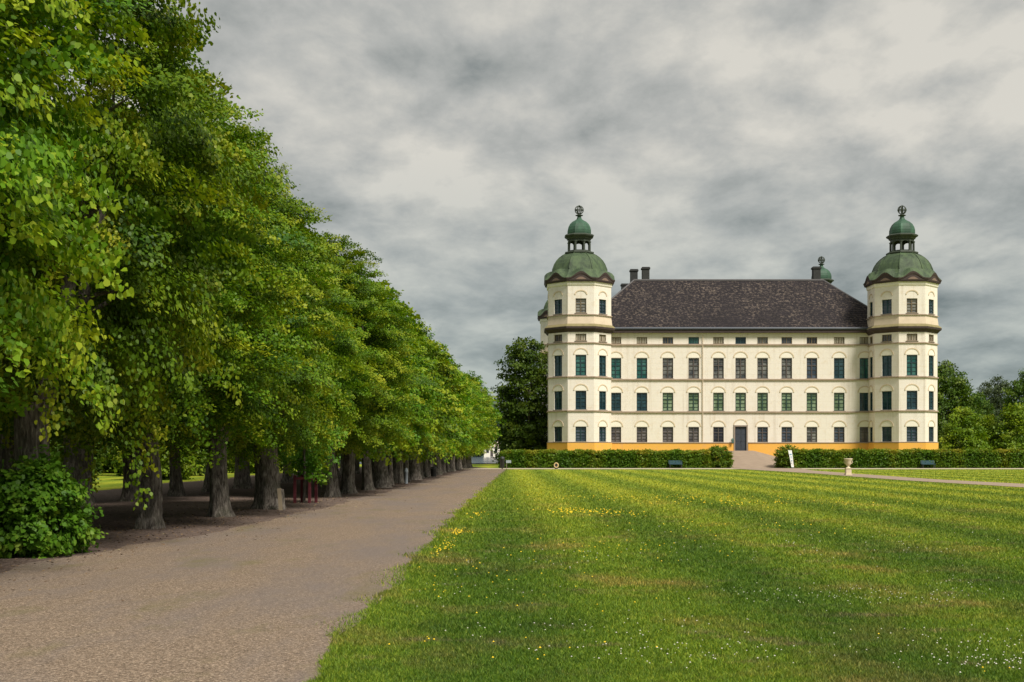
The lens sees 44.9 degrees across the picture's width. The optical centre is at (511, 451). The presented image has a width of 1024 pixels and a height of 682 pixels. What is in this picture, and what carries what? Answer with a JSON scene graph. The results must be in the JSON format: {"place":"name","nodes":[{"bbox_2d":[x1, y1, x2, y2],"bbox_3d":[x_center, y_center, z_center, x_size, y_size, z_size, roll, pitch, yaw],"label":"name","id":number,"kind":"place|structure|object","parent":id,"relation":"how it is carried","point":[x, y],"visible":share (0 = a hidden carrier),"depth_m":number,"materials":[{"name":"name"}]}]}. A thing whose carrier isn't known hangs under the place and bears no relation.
{"place":"outdoors","nodes":[
{"label":"outdoors","id":0,"kind":"place"},
{"bbox_2d":[0,467,477,572],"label":"avenue ground","id":1,"kind":"structure","parent":0,"point":[108,502],"depth_m":35.28,"materials":[{"name":"soil"}]},
{"bbox_2d":[0,79,105,503],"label":"linden tree","id":2,"kind":"object","parent":1,"relation":"on","point":[5,455],"depth_m":33.21,"materials":[{"name":"green plant"}]},
{"bbox_2d":[0,444,107,558],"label":"round bush","id":3,"kind":"object","parent":1,"relation":"on","point":[43,514],"visible":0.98,"depth_m":20.03,"materials":[{"name":"green plant"}]},
{"bbox_2d":[0,0,152,434],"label":"linden tree","id":4,"kind":"object","parent":1,"relation":"on","point":[33,155],"visible":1,"depth_m":15.67,"materials":[{"name":"green plant"}]},
{"bbox_2d":[49,410,191,503],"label":"linden tree","id":5,"kind":"object","parent":1,"relation":"on","point":[75,462],"visible":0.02,"depth_m":40.66,"materials":[{"name":"brown plant"}]},
{"bbox_2d":[50,180,196,501],"bbox_3d":[-13.153,-4.310,42.802,8.489,12.326,8.659,0,0,39],"label":"linden tree","id":6,"kind":"object","parent":1,"relation":"on","point":[128,493],"visible":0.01,"depth_m":42.54,"materials":[{"name":"brown plant"}]},
{"bbox_2d":[0,0,289,509],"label":"linden tree","id":7,"kind":"object","parent":1,"relation":"on","point":[191,158],"visible":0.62,"depth_m":21.04,"materials":[{"name":"green plant"}]},
{"bbox_2d":[3,46,335,529],"bbox_3d":[-7.921,-3.670,27.296,7.835,11.014,8.102,0,0,25],"label":"linden tree","id":8,"kind":"object","parent":1,"relation":"on","point":[237,301],"visible":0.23,"depth_m":27.11,"materials":[{"name":"green plant"}]},
{"bbox_2d":[100,235,246,496],"bbox_3d":[-13.243,-3.934,47.544,9.083,11.561,8.491,0,0,-37],"label":"linden tree","id":9,"kind":"object","parent":1,"relation":"on","point":[176,487],"visible":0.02,"depth_m":47.26,"materials":[{"name":"brown plant"}]},
{"bbox_2d":[168,441,253,488],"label":"linden tree","id":10,"kind":"object","parent":1,"relation":"on","point":[242,479],"visible":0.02,"depth_m":57.33,"materials":[{"name":"brown plant"}]},
{"bbox_2d":[0,480,441,600],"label":"fallen leaves","id":11,"kind":"object","parent":1,"relation":"on","point":[258,511],"visible":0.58,"depth_m":29.75,"materials":[{"name":"brown plant"}]},
{"bbox_2d":[158,440,296,491],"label":"linden tree","id":12,"kind":"object","parent":1,"relation":"on","point":[205,488],"visible":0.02,"depth_m":52.26,"materials":[{"name":"brown plant"}]},
{"bbox_2d":[103,115,354,516],"bbox_3d":[-7.436,-3.484,32.294,7.616,10.639,7.424,0,0,35],"label":"linden tree","id":13,"kind":"object","parent":1,"relation":"on","point":[219,498],"visible":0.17,"depth_m":32.23,"materials":[{"name":"green plant"}]},
{"bbox_2d":[252,449,292,482],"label":"linden tree","id":14,"kind":"object","parent":1,"relation":"on","point":[286,478],"visible":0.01,"depth_m":67.92,"materials":[{"name":"brown plant"}]},
{"bbox_2d":[277,488,285,509],"bbox_3d":[-6.730,1.393,36.151,0.175,0.660,0.120,-7,-12,0],"label":"leaning board","id":15,"kind":"object","parent":1,"relation":"on","point":[281,499],"visible":0.96,"depth_m":36.10,"materials":[{"name":"wood"}]},
{"bbox_2d":[192,199,386,509],"bbox_3d":[-7.076,-2.991,36.960,6.561,9.622,6.484,0,0,42],"label":"linden tree","id":16,"kind":"object","parent":1,"relation":"on","point":[267,479],"visible":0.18,"depth_m":36.67,"materials":[{"name":"green plant"}]},
{"bbox_2d":[293,475,317,502],"bbox_3d":[-6.895,1.260,41.390,0.740,0.980,0.530,0,0,0],"label":"tree guard","id":17,"kind":"object","parent":1,"relation":"on","point":[300,478],"visible":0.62,"depth_m":41.16,"materials":[{"name":"brown wood"}]},
{"bbox_2d":[278,414,347,502],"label":"young tree","id":18,"kind":"object","parent":1,"relation":"on","point":[306,467],"visible":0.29,"depth_m":41.25,"materials":[{"name":"green plant"}]},
{"bbox_2d":[255,229,441,496],"bbox_3d":[-6.897,-3.237,46.695,7.408,10.125,7.661,0,0,23],"label":"linden tree","id":19,"kind":"object","parent":1,"relation":"on","point":[378,328],"visible":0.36,"depth_m":46.07,"materials":[{"name":"green plant"}]},
{"bbox_2d":[355,453,359,473],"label":"linden tree","id":20,"kind":"object","parent":1,"relation":"on","point":[357,467],"depth_m":93.93,"materials":[{"name":"brown plant"}]},
{"bbox_2d":[294,264,423,493],"bbox_3d":[-6.637,-2.946,50.325,6.464,9.534,6.915,0,0,-43],"label":"linden tree","id":21,"kind":"object","parent":1,"relation":"on","point":[348,482],"visible":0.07,"depth_m":50.39,"materials":[{"name":"green plant"}]},
{"bbox_2d":[316,275,445,489],"bbox_3d":[-6.457,-3.069,54.873,6.906,9.782,6.940,0,0,10],"label":"linden tree","id":22,"kind":"object","parent":1,"relation":"on","point":[367,479],"visible":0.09,"depth_m":54.85,"materials":[{"name":"green plant"}]},
{"bbox_2d":[337,280,463,487],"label":"linden tree","id":23,"kind":"object","parent":1,"relation":"on","point":[380,475],"visible":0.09,"depth_m":58.54,"materials":[{"name":"green plant"}]},
{"bbox_2d":[386,312,446,484],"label":"linden tree","id":24,"kind":"object","parent":1,"relation":"on","point":[390,467],"visible":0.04,"depth_m":63.02,"materials":[{"name":"green plant"}]},
{"bbox_2d":[392,327,466,479],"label":"linden tree","id":25,"kind":"object","parent":1,"relation":"on","point":[414,470],"visible":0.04,"depth_m":75.49,"materials":[{"name":"green plant"}]},
{"bbox_2d":[393,314,467,482],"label":"linden tree","id":26,"kind":"object","parent":1,"relation":"on","point":[443,371],"visible":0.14,"depth_m":67.18,"materials":[{"name":"green plant"}]},
{"bbox_2d":[403,349,460,481],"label":"linden tree","id":27,"kind":"object","parent":1,"relation":"on","point":[406,464],"visible":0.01,"depth_m":71.14,"materials":[{"name":"green plant"}]},
{"bbox_2d":[422,351,469,476],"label":"linden tree","id":28,"kind":"object","parent":1,"relation":"on","point":[425,469],"depth_m":83.49,"materials":[{"name":"green plant"}]},
{"bbox_2d":[419,351,475,477],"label":"linden tree","id":29,"kind":"object","parent":1,"relation":"on","point":[466,403],"visible":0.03,"depth_m":79.58,"materials":[{"name":"green plant"}]},
{"bbox_2d":[428,351,485,475],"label":"linden tree","id":30,"kind":"object","parent":1,"relation":"on","point":[448,453],"visible":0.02,"depth_m":88.08,"materials":[{"name":"green plant"}]},
{"bbox_2d":[433,372,482,474],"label":"linden tree","id":31,"kind":"object","parent":1,"relation":"on","point":[438,466],"visible":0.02,"depth_m":91.80,"materials":[{"name":"green plant"}]},
{"bbox_2d":[441,351,479,472],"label":"linden tree","id":32,"kind":"object","parent":1,"relation":"on","point":[471,434],"visible":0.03,"depth_m":96.00,"materials":[{"name":"green plant"}]},
{"bbox_2d":[441,385,490,472],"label":"linden tree","id":33,"kind":"object","parent":1,"relation":"on","point":[443,463],"visible":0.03,"depth_m":100.42,"materials":[{"name":"green plant"}]},
{"bbox_2d":[446,358,486,471],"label":"linden tree","id":34,"kind":"object","parent":1,"relation":"on","point":[447,464],"visible":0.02,"depth_m":104.20,"materials":[{"name":"green plant"}]},
{"bbox_2d":[448,381,487,470],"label":"linden tree","id":35,"kind":"object","parent":1,"relation":"on","point":[452,465],"visible":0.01,"depth_m":108.55,"materials":[{"name":"green plant"}]},
{"bbox_2d":[455,373,484,469],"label":"linden tree","id":36,"kind":"object","parent":1,"relation":"on","point":[456,463],"visible":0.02,"depth_m":116.66,"materials":[{"name":"green plant"}]},
{"bbox_2d":[455,370,494,470],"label":"linden tree","id":37,"kind":"object","parent":1,"relation":"on","point":[479,439],"visible":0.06,"depth_m":112.63,"materials":[{"name":"green plant"}]},
{"bbox_2d":[458,380,495,468],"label":"linden tree","id":38,"kind":"object","parent":1,"relation":"on","point":[484,405],"visible":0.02,"depth_m":121.18,"materials":[{"name":"green plant"}]},
{"bbox_2d":[461,374,502,468],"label":"linden tree","id":39,"kind":"object","parent":1,"relation":"on","point":[464,464],"visible":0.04,"depth_m":125.06,"materials":[{"name":"green plant"}]},
{"bbox_2d":[466,370,503,467],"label":"linden tree","id":40,"kind":"object","parent":1,"relation":"on","point":[495,410],"visible":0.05,"depth_m":133.85,"materials":[{"name":"green plant"}]},
{"bbox_2d":[0,469,504,681],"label":"gravel path","id":41,"kind":"structure","parent":0,"point":[238,606],"depth_m":14.57,"materials":[{"name":"beige gravel"}]},
{"bbox_2d":[295,457,497,463],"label":"lake water","id":42,"kind":"structure","parent":0,"point":[482,459],"depth_m":241.56,"materials":[{"name":"grey liquid"}]},
{"bbox_2d":[8,0,1023,408],"label":"sky","id":43,"kind":"structure","parent":0,"point":[458,142],"materials":[{"name":"grey"}]},
{"bbox_2d":[92,463,1023,681],"bbox_3d":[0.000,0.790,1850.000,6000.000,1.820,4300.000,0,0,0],"label":"ground","id":44,"kind":"structure","parent":0,"point":[109,481],"depth_m":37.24,"materials":[{"name":"green plant"}]},
{"bbox_2d":[50,429,117,483],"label":"garden shrub","id":45,"kind":"object","parent":44,"relation":"on","point":[98,456],"visible":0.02,"depth_m":65.66,"materials":[{"name":"green plant"}]},
{"bbox_2d":[94,439,122,472],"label":"garden shrub","id":46,"kind":"object","parent":44,"relation":"on","point":[107,465],"visible":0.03,"depth_m":98.21,"materials":[{"name":"green plant"}]},
{"bbox_2d":[112,441,200,479],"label":"garden shrub","id":47,"kind":"object","parent":44,"relation":"on","point":[186,472],"visible":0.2,"depth_m":75.15,"materials":[{"name":"green plant"}]},
{"bbox_2d":[108,440,207,475],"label":"garden shrub","id":48,"kind":"object","parent":44,"relation":"on","point":[201,456],"visible":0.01,"depth_m":87.01,"materials":[{"name":"green plant"}]},
{"bbox_2d":[227,450,282,472],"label":"garden shrub","id":49,"kind":"object","parent":44,"relation":"on","point":[252,468],"visible":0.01,"depth_m":99.01,"materials":[{"name":"green plant"}]},
{"bbox_2d":[484,442,499,456],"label":"lake house","id":50,"kind":"structure","parent":44,"relation":"on","point":[489,453],"depth_m":410.00,"materials":[{"name":"white paint"}]},
{"bbox_2d":[490,336,547,463],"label":"tall tree","id":51,"kind":"object","parent":44,"relation":"on","point":[529,424],"visible":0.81,"depth_m":164.11,"materials":[{"name":"green plant"}]},
{"bbox_2d":[498,448,712,467],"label":"clipped hedge","id":52,"kind":"object","parent":44,"relation":"on","point":[591,458],"visible":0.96,"depth_m":128.82,"materials":[{"name":"green plant"}]},
{"bbox_2d":[389,494,1009,670],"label":"yellow flowers","id":53,"kind":"object","parent":44,"relation":"on","point":[603,543],"visible":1,"depth_m":31.37,"materials":[{"name":"yellow plant"}]},
{"bbox_2d":[708,444,734,467],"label":"rounded shrub","id":54,"kind":"object","parent":44,"relation":"on","point":[721,457],"visible":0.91,"depth_m":129.00,"materials":[{"name":"green plant"}]},
{"bbox_2d":[440,536,1023,671],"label":"clover flowers","id":55,"kind":"object","parent":44,"relation":"on","point":[793,645],"visible":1,"depth_m":10.91,"materials":[{"name":"white plant"}]},
{"bbox_2d":[537,205,941,455],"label":"castle","id":56,"kind":"structure","parent":44,"relation":"on","point":[818,359],"depth_m":143.00,"materials":[{"name":"beige paint"}]},
{"bbox_2d":[611,420,622,441],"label":"window","id":57,"kind":"structure","parent":56,"relation":"in","point":[616,425],"depth_m":143.11,"materials":[{"name":"grey glass"}]},
{"bbox_2d":[611,386,622,410],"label":"window","id":58,"kind":"structure","parent":56,"relation":"in","point":[615,397],"depth_m":143.14,"materials":[{"name":"glass"}]},
{"bbox_2d":[611,351,622,378],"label":"window","id":59,"kind":"structure","parent":56,"relation":"in","point":[616,356],"depth_m":143.14,"materials":[{"name":"glass"}]},
{"bbox_2d":[635,420,648,441],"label":"window","id":60,"kind":"structure","parent":56,"relation":"in","point":[641,425],"depth_m":143.11,"materials":[{"name":"grey glass"}]},
{"bbox_2d":[635,386,648,410],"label":"window","id":61,"kind":"structure","parent":56,"relation":"in","point":[641,397],"depth_m":143.14,"materials":[{"name":"glass"}]},
{"bbox_2d":[635,351,648,378],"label":"window","id":62,"kind":"structure","parent":56,"relation":"in","point":[641,356],"depth_m":143.11,"materials":[{"name":"glass"}]},
{"bbox_2d":[660,420,674,441],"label":"window","id":63,"kind":"structure","parent":56,"relation":"in","point":[667,425],"depth_m":143.11,"materials":[{"name":"grey glass"}]},
{"bbox_2d":[660,351,674,378],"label":"window","id":64,"kind":"structure","parent":56,"relation":"in","point":[667,356],"depth_m":143.11,"materials":[{"name":"glass"}]},
{"bbox_2d":[661,386,674,410],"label":"window","id":65,"kind":"structure","parent":56,"relation":"in","point":[667,397],"depth_m":143.14,"materials":[{"name":"glass"}]},
{"bbox_2d":[686,420,700,441],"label":"window","id":66,"kind":"structure","parent":56,"relation":"in","point":[693,426],"depth_m":143.11,"materials":[{"name":"grey glass"}]},
{"bbox_2d":[686,386,700,410],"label":"window","id":67,"kind":"structure","parent":56,"relation":"in","point":[693,398],"depth_m":143.11,"materials":[{"name":"glass"}]},
{"bbox_2d":[686,351,700,378],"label":"window","id":68,"kind":"structure","parent":56,"relation":"in","point":[693,357],"depth_m":143.11,"materials":[{"name":"glass"}]},
{"bbox_2d":[688,337,698,343],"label":"window","id":69,"kind":"structure","parent":56,"relation":"in","point":[691,340],"depth_m":143.18,"materials":[{"name":"glass"}]},
{"bbox_2d":[711,420,725,441],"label":"window","id":70,"kind":"structure","parent":56,"relation":"in","point":[718,426],"depth_m":143.11,"materials":[{"name":"grey glass"}]},
{"bbox_2d":[711,386,725,410],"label":"window","id":71,"kind":"structure","parent":56,"relation":"in","point":[718,398],"depth_m":143.11,"materials":[{"name":"glass"}]},
{"bbox_2d":[711,351,725,378],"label":"window","id":72,"kind":"structure","parent":56,"relation":"in","point":[718,357],"depth_m":143.11,"materials":[{"name":"glass"}]},
{"bbox_2d":[713,337,723,343],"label":"window","id":73,"kind":"structure","parent":56,"relation":"in","point":[716,340],"depth_m":143.18,"materials":[{"name":"glass"}]},
{"bbox_2d":[733,386,747,410],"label":"window","id":74,"kind":"structure","parent":56,"relation":"in","point":[740,398],"depth_m":143.11,"materials":[{"name":"glass"}]},
{"bbox_2d":[733,351,747,378],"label":"window","id":75,"kind":"structure","parent":56,"relation":"in","point":[740,357],"depth_m":143.11,"materials":[{"name":"glass"}]},
{"bbox_2d":[735,337,745,343],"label":"window","id":76,"kind":"structure","parent":56,"relation":"in","point":[738,340],"depth_m":143.18,"materials":[{"name":"glass"}]},
{"bbox_2d":[733,419,747,450],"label":"door","id":77,"kind":"structure","parent":56,"relation":"in","point":[740,425],"depth_m":143.07,"materials":[{"name":"paint"}]},
{"bbox_2d":[755,420,769,441],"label":"window","id":78,"kind":"structure","parent":56,"relation":"in","point":[762,426],"depth_m":143.11,"materials":[{"name":"glass"}]},
{"bbox_2d":[755,386,769,410],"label":"window","id":79,"kind":"structure","parent":56,"relation":"in","point":[762,398],"depth_m":143.11,"materials":[{"name":"glass"}]},
{"bbox_2d":[755,351,769,378],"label":"window","id":80,"kind":"structure","parent":56,"relation":"in","point":[762,357],"depth_m":143.11,"materials":[{"name":"glass"}]},
{"bbox_2d":[757,337,767,343],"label":"window","id":81,"kind":"structure","parent":56,"relation":"in","point":[760,340],"depth_m":143.18,"materials":[{"name":"glass"}]},
{"bbox_2d":[779,420,793,441],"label":"window","id":82,"kind":"structure","parent":56,"relation":"in","point":[786,426],"depth_m":143.11,"materials":[{"name":"glass"}]},
{"bbox_2d":[779,386,793,410],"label":"window","id":83,"kind":"structure","parent":56,"relation":"in","point":[786,398],"depth_m":143.11,"materials":[{"name":"glass"}]},
{"bbox_2d":[779,351,793,378],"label":"window","id":84,"kind":"structure","parent":56,"relation":"in","point":[786,357],"depth_m":143.11,"materials":[{"name":"glass"}]},
{"bbox_2d":[781,337,791,343],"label":"window","id":85,"kind":"structure","parent":56,"relation":"in","point":[784,340],"depth_m":143.18,"materials":[{"name":"glass"}]},
{"bbox_2d":[805,420,818,441],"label":"window","id":86,"kind":"structure","parent":56,"relation":"in","point":[811,425],"depth_m":143.11,"materials":[{"name":"grey glass"}]},
{"bbox_2d":[805,386,818,410],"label":"window","id":87,"kind":"structure","parent":56,"relation":"in","point":[811,397],"depth_m":143.14,"materials":[{"name":"glass"}]},
{"bbox_2d":[805,351,818,378],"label":"window","id":88,"kind":"structure","parent":56,"relation":"in","point":[811,356],"depth_m":143.11,"materials":[{"name":"glass"}]},
{"bbox_2d":[832,420,846,441],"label":"window","id":89,"kind":"structure","parent":56,"relation":"in","point":[839,425],"depth_m":143.18,"materials":[{"name":"glass"}]},
{"bbox_2d":[832,386,846,410],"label":"window","id":90,"kind":"structure","parent":56,"relation":"in","point":[838,397],"depth_m":143.18,"materials":[{"name":"glass"}]},
{"bbox_2d":[832,351,846,378],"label":"window","id":91,"kind":"structure","parent":56,"relation":"in","point":[839,356],"depth_m":143.18,"materials":[{"name":"glass"}]},
{"bbox_2d":[857,420,868,441],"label":"window","id":92,"kind":"structure","parent":56,"relation":"in","point":[864,424],"depth_m":143.11,"materials":[{"name":"black glass"}]},
{"bbox_2d":[858,386,868,410],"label":"window","id":93,"kind":"structure","parent":56,"relation":"in","point":[863,396],"depth_m":143.18,"materials":[{"name":"glass"}]},
{"bbox_2d":[858,351,868,378],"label":"window","id":94,"kind":"structure","parent":56,"relation":"in","point":[864,355],"depth_m":143.18,"materials":[{"name":"glass"}]},
{"bbox_2d":[731,451,840,472],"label":"forecourt","id":95,"kind":"structure","parent":44,"relation":"on","point":[752,460],"depth_m":132.57,"materials":[{"name":"beige gravel"}]},
{"bbox_2d":[772,444,802,467],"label":"rounded shrub","id":96,"kind":"object","parent":44,"relation":"on","point":[782,457],"visible":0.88,"depth_m":128.63,"materials":[{"name":"green plant"}]},
{"bbox_2d":[795,447,1023,467],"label":"clipped hedge","id":97,"kind":"object","parent":44,"relation":"on","point":[914,457],"visible":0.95,"depth_m":128.53,"materials":[{"name":"green plant"}]},
{"bbox_2d":[937,360,987,442],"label":"broadleaf tree","id":98,"kind":"object","parent":44,"relation":"on","point":[955,390],"visible":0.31,"depth_m":165.51,"materials":[{"name":"green plant"}]},
{"bbox_2d":[938,406,992,449],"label":"tall shrub","id":99,"kind":"object","parent":44,"relation":"on","point":[968,435],"visible":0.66,"depth_m":151.01,"materials":[{"name":"green plant"}]},
{"bbox_2d":[970,391,1000,442],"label":"broadleaf tree","id":100,"kind":"object","parent":44,"relation":"on","point":[986,408],"visible":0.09,"depth_m":183.46,"materials":[{"name":"green plant"}]},
{"bbox_2d":[975,380,997,415],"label":"birch tree","id":101,"kind":"object","parent":44,"relation":"on","point":[987,389],"visible":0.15,"depth_m":199.78,"materials":[{"name":"green plant"}]},
{"bbox_2d":[971,413,1009,448],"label":"tall shrub","id":102,"kind":"object","parent":44,"relation":"on","point":[987,420],"visible":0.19,"depth_m":154.34,"materials":[{"name":"green plant"}]},
{"bbox_2d":[986,374,1010,421],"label":"birch tree","id":103,"kind":"object","parent":44,"relation":"on","point":[997,390],"visible":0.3,"depth_m":195.62,"materials":[{"name":"green plant"}]},
{"bbox_2d":[986,402,1023,449],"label":"tall shrub","id":104,"kind":"object","parent":44,"relation":"on","point":[1006,431],"visible":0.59,"depth_m":151.88,"materials":[{"name":"green plant"}]},
{"bbox_2d":[998,369,1023,442],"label":"broadleaf tree","id":105,"kind":"object","parent":44,"relation":"on","point":[1015,391],"visible":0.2,"depth_m":177.60,"materials":[{"name":"green plant"}]},
{"bbox_2d":[468,468,1023,468],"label":"hedge path","id":106,"kind":"structure","parent":0,"point":[732,468],"depth_m":125.65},
{"bbox_2d":[815,473,1023,486],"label":"axial path","id":107,"kind":"structure","parent":0,"point":[939,480],"depth_m":72.78,"materials":[{"name":"beige gravel"}]},
{"bbox_2d":[844,458,852,474],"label":"garden urn","id":108,"kind":"object","parent":107,"relation":"on","point":[848,469],"visible":0.99,"depth_m":89.81,"materials":[{"name":"stone"}]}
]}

